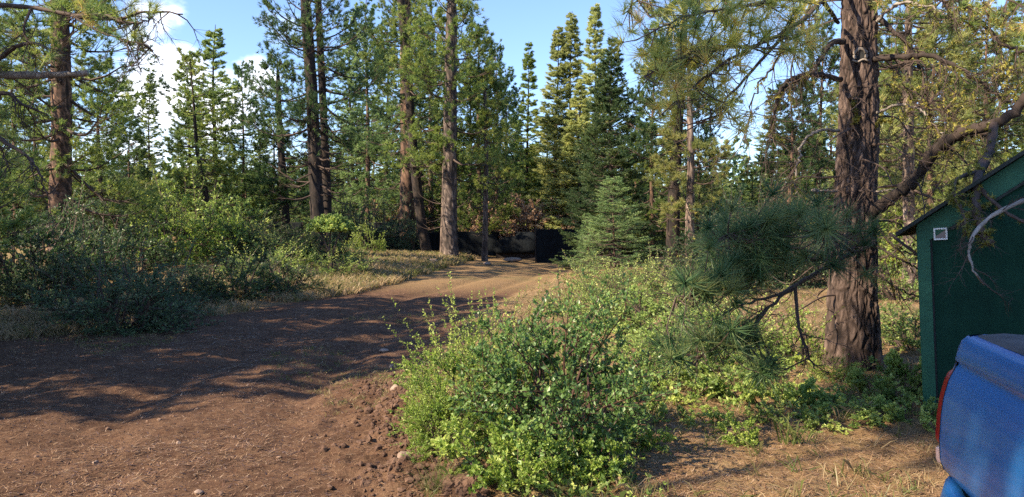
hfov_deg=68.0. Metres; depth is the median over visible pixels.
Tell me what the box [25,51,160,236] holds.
pine tree
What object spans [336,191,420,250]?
shrub
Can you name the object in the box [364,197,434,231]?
dead tree
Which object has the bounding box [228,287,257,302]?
grass tuft
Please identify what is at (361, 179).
background conifer
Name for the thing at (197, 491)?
stone
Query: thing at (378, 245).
shrub
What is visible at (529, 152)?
fir tree
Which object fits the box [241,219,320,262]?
shrub
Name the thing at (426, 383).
leafy bush
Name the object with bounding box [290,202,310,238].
scrub conifer
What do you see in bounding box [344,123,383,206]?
background conifer
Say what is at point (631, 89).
pine tree
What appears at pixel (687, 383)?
groundcover shrub
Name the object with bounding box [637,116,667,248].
background conifer
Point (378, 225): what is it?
shade cloth screen
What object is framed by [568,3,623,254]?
fir tree
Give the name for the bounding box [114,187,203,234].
shrub
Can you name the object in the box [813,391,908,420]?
groundcover shrub
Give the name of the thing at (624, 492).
weeds
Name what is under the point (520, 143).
background conifer
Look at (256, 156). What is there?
background conifer
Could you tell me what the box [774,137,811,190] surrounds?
background conifer
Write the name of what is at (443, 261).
sunny grass
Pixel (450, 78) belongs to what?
sunlit pine
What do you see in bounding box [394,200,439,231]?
scrub conifer
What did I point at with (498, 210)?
pine tree
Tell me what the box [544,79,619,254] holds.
fir tree
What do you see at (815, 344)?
shrub
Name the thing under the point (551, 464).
plant
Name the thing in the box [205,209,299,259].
shrub
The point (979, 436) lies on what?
pickup truck
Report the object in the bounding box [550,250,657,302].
shrub
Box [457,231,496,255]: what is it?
shade cloth screen
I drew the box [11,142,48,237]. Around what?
background conifer
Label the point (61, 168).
ponderosa pine
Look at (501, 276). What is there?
dirt road
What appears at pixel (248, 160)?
background conifer
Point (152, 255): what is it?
shrub
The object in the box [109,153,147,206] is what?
background conifer
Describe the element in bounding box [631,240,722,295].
shrub
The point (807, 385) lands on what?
groundcover shrub
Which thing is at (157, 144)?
fir tree
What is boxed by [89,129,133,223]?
background conifer
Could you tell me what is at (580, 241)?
young fir
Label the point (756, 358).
groundcover shrub
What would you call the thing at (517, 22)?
sky
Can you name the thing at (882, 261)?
shrub
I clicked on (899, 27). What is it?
pine tree
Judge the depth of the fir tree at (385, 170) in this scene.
49.62 m
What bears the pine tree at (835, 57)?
on the ground at (795, 449)
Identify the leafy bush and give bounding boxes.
[379,271,570,441]
[386,346,515,462]
[432,274,586,417]
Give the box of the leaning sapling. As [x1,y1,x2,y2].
[158,45,241,229]
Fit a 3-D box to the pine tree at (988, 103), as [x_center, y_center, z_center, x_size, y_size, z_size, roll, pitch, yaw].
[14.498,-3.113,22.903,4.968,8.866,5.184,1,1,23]
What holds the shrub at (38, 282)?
on the ground at (795, 449)
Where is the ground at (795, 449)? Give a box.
[1,237,948,496]
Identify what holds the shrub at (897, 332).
on the ground at (795, 449)
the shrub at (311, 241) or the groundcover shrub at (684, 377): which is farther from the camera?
the shrub at (311, 241)
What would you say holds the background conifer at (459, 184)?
on the ground at (795, 449)
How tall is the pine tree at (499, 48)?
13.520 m
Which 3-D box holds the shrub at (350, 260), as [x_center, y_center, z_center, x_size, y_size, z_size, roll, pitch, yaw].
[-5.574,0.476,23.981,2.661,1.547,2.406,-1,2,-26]
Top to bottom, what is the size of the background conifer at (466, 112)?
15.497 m
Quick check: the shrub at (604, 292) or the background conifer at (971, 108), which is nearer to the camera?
the shrub at (604, 292)
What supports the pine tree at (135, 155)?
on the ground at (795, 449)
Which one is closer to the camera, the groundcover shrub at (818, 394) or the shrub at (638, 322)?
the groundcover shrub at (818, 394)
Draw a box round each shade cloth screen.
[253,222,302,242]
[352,222,399,241]
[415,232,439,251]
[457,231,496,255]
[497,231,534,239]
[535,228,595,262]
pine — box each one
[0,0,178,253]
[0,0,220,238]
[0,38,60,255]
[228,53,334,246]
[235,0,393,249]
[238,0,396,252]
[356,0,442,250]
[357,0,444,251]
[376,0,507,256]
[412,125,468,253]
[458,62,523,260]
[604,0,743,267]
[606,0,1023,411]
[642,21,732,265]
[813,0,1000,290]
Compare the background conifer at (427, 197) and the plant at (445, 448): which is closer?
the plant at (445, 448)
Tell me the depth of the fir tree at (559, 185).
44.56 m
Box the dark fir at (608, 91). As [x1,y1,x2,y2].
[549,36,665,268]
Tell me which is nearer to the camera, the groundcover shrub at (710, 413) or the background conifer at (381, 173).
the groundcover shrub at (710, 413)
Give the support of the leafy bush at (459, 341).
on the ground at (795, 449)
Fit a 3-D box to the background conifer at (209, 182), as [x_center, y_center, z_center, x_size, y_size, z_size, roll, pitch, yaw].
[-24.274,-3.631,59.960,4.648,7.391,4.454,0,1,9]
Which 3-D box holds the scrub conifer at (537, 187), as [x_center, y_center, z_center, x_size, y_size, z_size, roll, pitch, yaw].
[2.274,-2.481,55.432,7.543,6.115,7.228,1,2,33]
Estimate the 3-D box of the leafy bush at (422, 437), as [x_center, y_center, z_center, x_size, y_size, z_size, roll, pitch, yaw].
[-0.475,1.142,5.420,0.950,0.926,0.967,-1,2,-42]
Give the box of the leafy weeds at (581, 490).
[415,317,931,496]
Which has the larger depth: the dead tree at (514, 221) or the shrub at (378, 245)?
the dead tree at (514, 221)
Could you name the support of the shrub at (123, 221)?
on the ground at (795, 449)
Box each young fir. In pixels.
[555,175,665,279]
[569,212,606,274]
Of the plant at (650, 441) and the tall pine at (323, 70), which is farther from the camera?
the tall pine at (323, 70)
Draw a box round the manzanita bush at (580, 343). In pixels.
[447,266,681,487]
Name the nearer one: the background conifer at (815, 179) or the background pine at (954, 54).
the background pine at (954, 54)
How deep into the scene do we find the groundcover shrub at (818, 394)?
6.84 m
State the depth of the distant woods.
88.68 m
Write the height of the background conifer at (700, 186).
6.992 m
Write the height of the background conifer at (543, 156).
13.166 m
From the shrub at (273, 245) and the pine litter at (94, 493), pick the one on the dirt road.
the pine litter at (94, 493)
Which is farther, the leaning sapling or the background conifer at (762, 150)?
the background conifer at (762, 150)
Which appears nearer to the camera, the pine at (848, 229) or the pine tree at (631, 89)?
the pine at (848, 229)
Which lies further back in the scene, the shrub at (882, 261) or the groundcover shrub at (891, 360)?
the shrub at (882, 261)
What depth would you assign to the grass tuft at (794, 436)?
5.61 m
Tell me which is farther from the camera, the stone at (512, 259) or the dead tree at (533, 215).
the dead tree at (533, 215)
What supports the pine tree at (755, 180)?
on the ground at (795, 449)
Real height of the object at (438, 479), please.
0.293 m
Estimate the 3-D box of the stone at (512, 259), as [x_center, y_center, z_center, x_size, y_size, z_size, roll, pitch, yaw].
[0.063,0.563,37.844,0.903,0.246,0.802,-1,2,-41]
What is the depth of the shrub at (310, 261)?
24.89 m
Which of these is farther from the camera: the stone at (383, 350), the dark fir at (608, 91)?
the dark fir at (608, 91)
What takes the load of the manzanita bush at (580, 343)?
on the ground at (795, 449)
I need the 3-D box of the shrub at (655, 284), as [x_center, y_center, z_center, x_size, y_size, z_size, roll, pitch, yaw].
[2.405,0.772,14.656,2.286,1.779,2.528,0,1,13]
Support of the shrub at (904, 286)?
on the ground at (795, 449)
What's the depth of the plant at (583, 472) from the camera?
4.73 m
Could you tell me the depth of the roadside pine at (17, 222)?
14.58 m
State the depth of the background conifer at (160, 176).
51.12 m
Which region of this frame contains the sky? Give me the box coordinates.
[0,0,1023,184]
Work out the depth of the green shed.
6.46 m
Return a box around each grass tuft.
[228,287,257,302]
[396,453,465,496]
[771,412,820,444]
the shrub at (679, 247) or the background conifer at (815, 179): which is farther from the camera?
the background conifer at (815, 179)
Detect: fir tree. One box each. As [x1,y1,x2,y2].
[132,68,176,217]
[150,53,224,235]
[151,24,270,236]
[328,0,399,221]
[329,16,383,239]
[350,10,415,220]
[505,41,549,227]
[519,26,582,228]
[540,131,596,252]
[541,12,601,226]
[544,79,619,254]
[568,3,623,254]
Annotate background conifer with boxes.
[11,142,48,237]
[72,134,117,230]
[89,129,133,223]
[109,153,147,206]
[126,157,172,218]
[195,158,222,216]
[221,153,262,220]
[247,131,278,220]
[255,112,299,221]
[286,149,308,234]
[290,138,336,232]
[297,130,353,237]
[330,149,362,208]
[333,133,374,207]
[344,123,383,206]
[346,126,373,215]
[370,151,399,217]
[391,42,459,229]
[423,94,466,228]
[439,58,501,230]
[481,66,532,219]
[494,131,528,220]
[513,140,548,228]
[537,105,557,212]
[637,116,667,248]
[645,136,686,255]
[680,165,709,226]
[695,150,726,201]
[742,85,790,213]
[762,77,834,206]
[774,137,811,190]
[795,91,838,243]
[798,145,833,199]
[878,29,947,241]
[880,52,923,230]
[924,40,1006,202]
[977,24,1023,156]
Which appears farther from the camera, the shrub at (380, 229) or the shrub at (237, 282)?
the shrub at (380, 229)
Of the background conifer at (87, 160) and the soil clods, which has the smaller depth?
the soil clods
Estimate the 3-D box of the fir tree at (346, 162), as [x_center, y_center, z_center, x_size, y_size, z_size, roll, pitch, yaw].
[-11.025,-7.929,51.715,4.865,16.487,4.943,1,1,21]
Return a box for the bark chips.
[0,306,941,496]
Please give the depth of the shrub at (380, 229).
37.50 m
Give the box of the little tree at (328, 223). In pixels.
[306,212,359,272]
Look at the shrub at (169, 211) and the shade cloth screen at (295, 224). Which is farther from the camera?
the shade cloth screen at (295, 224)
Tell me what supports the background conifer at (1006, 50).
on the ground at (795, 449)
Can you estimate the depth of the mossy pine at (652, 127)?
30.73 m
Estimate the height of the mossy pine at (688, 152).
9.568 m
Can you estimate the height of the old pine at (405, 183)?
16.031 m
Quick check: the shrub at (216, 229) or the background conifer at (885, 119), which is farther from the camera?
the background conifer at (885, 119)
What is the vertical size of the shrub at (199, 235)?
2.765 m
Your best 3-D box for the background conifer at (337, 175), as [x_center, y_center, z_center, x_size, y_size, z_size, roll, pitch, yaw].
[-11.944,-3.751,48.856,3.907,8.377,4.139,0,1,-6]
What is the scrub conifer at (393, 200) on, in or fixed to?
on the ground at (795, 449)
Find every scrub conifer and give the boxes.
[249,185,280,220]
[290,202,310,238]
[371,182,416,230]
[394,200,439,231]
[462,198,494,230]
[508,174,551,222]
[622,181,665,252]
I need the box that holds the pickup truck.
[935,333,1023,496]
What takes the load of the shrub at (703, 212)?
on the ground at (795, 449)
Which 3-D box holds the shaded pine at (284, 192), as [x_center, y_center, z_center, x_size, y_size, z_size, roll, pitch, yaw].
[-10.833,-4.492,35.735,4.560,9.605,4.577,0,1,0]
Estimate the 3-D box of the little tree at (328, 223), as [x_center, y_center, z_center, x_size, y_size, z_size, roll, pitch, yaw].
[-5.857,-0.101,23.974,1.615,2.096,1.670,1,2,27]
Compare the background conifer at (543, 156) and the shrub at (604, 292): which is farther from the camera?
the background conifer at (543, 156)
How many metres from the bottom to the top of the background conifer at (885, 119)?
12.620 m
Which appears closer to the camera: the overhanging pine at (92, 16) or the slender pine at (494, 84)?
the overhanging pine at (92, 16)
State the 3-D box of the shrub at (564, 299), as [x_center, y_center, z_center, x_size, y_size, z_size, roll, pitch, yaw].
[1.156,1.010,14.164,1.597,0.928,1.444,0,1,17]
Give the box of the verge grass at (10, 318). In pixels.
[0,243,466,340]
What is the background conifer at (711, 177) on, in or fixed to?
on the ground at (795, 449)
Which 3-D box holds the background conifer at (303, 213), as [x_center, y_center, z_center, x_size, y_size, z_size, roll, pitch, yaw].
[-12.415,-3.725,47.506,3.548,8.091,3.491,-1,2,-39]
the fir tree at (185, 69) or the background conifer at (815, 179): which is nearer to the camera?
the fir tree at (185, 69)
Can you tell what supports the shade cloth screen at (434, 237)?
on the ground at (795, 449)
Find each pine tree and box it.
[0,12,76,249]
[0,45,85,246]
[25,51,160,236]
[85,119,172,231]
[220,60,280,231]
[390,1,463,231]
[435,23,520,255]
[471,38,526,229]
[602,87,665,259]
[616,22,685,261]
[679,91,726,253]
[694,186,728,233]
[723,169,777,221]
[736,81,835,266]
[779,8,840,237]
[878,0,983,243]
[878,10,938,263]
[915,0,1023,271]
[932,0,1023,203]
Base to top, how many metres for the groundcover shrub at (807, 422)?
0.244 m
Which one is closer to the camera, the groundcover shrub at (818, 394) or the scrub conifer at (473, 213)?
the groundcover shrub at (818, 394)
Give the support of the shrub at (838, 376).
on the ground at (795, 449)
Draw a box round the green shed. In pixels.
[896,150,1023,411]
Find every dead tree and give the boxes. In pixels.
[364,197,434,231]
[457,204,489,230]
[482,193,546,239]
[495,193,576,237]
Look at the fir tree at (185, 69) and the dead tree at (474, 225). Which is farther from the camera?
the dead tree at (474, 225)
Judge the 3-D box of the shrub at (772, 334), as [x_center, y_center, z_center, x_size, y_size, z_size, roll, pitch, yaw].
[2.567,0.965,9.600,2.129,1.470,1.925,-1,2,-25]
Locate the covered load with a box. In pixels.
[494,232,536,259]
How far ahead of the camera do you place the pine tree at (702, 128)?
39.62 m
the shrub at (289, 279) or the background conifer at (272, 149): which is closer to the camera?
the shrub at (289, 279)
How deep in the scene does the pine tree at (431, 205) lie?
55.44 m
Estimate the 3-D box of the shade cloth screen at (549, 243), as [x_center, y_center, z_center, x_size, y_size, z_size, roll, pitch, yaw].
[2.796,-0.107,39.074,3.360,1.849,0.212,0,1,-18]
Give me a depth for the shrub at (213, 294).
15.81 m
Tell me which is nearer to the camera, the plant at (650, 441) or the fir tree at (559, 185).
the plant at (650, 441)
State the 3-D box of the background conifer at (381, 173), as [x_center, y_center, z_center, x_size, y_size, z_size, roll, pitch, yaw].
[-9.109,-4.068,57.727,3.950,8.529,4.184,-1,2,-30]
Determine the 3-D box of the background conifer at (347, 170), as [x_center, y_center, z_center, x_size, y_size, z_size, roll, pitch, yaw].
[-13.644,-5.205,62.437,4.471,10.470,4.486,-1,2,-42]
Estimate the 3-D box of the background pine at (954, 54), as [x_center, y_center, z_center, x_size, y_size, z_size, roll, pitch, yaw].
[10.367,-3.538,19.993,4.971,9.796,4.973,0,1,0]
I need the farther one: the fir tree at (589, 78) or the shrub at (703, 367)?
the fir tree at (589, 78)
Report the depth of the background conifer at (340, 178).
59.81 m
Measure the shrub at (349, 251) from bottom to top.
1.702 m
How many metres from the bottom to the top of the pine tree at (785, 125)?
7.888 m
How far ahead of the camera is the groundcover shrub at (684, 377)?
7.54 m
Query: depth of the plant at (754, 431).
5.58 m
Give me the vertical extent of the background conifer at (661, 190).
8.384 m
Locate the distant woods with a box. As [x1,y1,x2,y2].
[96,137,877,230]
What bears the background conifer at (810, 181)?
on the ground at (795, 449)
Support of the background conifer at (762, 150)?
on the ground at (795, 449)
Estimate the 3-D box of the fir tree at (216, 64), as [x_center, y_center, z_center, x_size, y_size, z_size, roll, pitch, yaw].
[-13.813,-5.130,35.927,5.068,10.902,4.784,0,1,9]
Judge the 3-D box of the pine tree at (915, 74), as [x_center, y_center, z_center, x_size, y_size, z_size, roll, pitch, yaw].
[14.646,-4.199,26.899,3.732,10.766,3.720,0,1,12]
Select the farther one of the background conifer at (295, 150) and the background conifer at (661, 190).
the background conifer at (295, 150)
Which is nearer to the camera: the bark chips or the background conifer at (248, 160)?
the bark chips
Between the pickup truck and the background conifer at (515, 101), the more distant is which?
the background conifer at (515, 101)
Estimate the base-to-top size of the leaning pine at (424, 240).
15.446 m
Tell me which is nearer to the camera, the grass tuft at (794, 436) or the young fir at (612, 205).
the grass tuft at (794, 436)
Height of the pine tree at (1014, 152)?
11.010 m
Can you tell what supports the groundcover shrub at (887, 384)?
on the ground at (795, 449)
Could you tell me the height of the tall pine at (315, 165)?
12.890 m
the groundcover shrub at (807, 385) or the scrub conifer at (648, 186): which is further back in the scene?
the scrub conifer at (648, 186)
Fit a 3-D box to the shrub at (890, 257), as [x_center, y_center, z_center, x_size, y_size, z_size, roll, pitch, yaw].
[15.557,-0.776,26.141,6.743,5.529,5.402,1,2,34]
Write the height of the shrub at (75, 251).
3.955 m
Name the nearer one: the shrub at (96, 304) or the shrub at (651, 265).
the shrub at (96, 304)
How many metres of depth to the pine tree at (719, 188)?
47.65 m
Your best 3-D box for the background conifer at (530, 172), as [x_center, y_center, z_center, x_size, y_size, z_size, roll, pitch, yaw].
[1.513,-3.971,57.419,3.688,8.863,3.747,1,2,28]
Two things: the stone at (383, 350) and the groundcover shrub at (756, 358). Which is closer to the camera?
the groundcover shrub at (756, 358)
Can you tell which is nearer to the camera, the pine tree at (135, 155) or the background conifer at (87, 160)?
the pine tree at (135, 155)
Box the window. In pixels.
[933,228,947,239]
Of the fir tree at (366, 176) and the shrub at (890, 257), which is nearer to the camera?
the shrub at (890, 257)
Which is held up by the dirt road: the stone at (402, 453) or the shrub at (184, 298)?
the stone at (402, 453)
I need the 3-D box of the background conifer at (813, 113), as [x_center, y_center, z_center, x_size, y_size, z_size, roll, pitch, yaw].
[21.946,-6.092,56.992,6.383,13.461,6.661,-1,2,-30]
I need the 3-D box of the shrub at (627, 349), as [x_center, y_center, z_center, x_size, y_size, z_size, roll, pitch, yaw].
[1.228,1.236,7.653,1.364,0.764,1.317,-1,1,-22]
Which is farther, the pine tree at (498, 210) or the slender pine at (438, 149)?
the pine tree at (498, 210)
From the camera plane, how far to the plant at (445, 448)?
4.71 m
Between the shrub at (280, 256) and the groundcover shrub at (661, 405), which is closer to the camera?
the groundcover shrub at (661, 405)
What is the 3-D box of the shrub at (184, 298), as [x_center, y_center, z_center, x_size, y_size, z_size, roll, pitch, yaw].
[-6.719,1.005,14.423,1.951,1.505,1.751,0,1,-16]
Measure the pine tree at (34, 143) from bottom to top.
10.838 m
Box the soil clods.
[298,369,595,496]
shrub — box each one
[0,170,138,303]
[0,229,112,308]
[1,195,140,287]
[3,230,225,339]
[29,171,181,257]
[58,203,193,280]
[110,160,257,257]
[111,262,209,318]
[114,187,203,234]
[130,197,227,267]
[162,237,303,302]
[162,264,243,306]
[169,190,274,251]
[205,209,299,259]
[213,233,320,277]
[214,205,305,245]
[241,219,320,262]
[241,247,329,297]
[271,238,324,268]
[276,219,350,260]
[295,182,412,250]
[308,243,378,277]
[311,229,368,263]
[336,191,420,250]
[342,216,388,253]
[535,277,599,314]
[547,254,673,335]
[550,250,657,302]
[577,333,700,396]
[586,242,695,315]
[586,277,729,343]
[605,303,767,380]
[615,392,670,423]
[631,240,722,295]
[636,366,725,407]
[641,196,784,293]
[655,270,818,361]
[665,168,829,276]
[676,402,733,426]
[677,358,774,398]
[715,346,792,376]
[718,364,818,408]
[722,179,830,290]
[743,296,868,363]
[752,401,822,432]
[771,382,846,406]
[792,348,876,384]
[800,399,886,435]
[805,194,940,275]
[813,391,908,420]
[823,201,918,303]
[838,355,922,404]
[872,386,938,431]
[878,163,972,273]
[879,302,920,351]
[883,340,921,380]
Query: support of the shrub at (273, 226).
on the ground at (795, 449)
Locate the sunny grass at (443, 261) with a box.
[130,247,476,294]
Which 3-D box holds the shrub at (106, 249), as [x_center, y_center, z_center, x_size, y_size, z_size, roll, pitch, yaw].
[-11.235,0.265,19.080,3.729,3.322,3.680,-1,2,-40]
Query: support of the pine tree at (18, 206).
on the ground at (795, 449)
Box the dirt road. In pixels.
[0,257,573,496]
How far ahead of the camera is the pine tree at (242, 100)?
37.66 m
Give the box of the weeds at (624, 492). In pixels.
[423,265,948,496]
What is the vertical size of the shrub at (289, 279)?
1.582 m
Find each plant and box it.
[426,409,535,495]
[482,427,575,493]
[558,429,645,487]
[634,426,676,454]
[709,412,761,447]
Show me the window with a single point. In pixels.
(943, 235)
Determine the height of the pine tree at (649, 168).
12.397 m
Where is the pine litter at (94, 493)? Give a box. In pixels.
[0,303,946,496]
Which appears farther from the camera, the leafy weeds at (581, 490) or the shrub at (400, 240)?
the shrub at (400, 240)
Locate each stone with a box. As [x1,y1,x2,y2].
[194,489,203,494]
[379,348,388,351]
[397,451,412,457]
[503,257,521,261]
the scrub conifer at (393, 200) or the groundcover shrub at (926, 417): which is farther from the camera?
the scrub conifer at (393, 200)
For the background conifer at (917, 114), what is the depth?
39.91 m
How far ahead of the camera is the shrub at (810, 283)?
21.25 m
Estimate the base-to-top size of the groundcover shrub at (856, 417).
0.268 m
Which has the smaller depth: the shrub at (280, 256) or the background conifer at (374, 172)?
the shrub at (280, 256)
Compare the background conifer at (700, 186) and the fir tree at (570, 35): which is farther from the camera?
the background conifer at (700, 186)

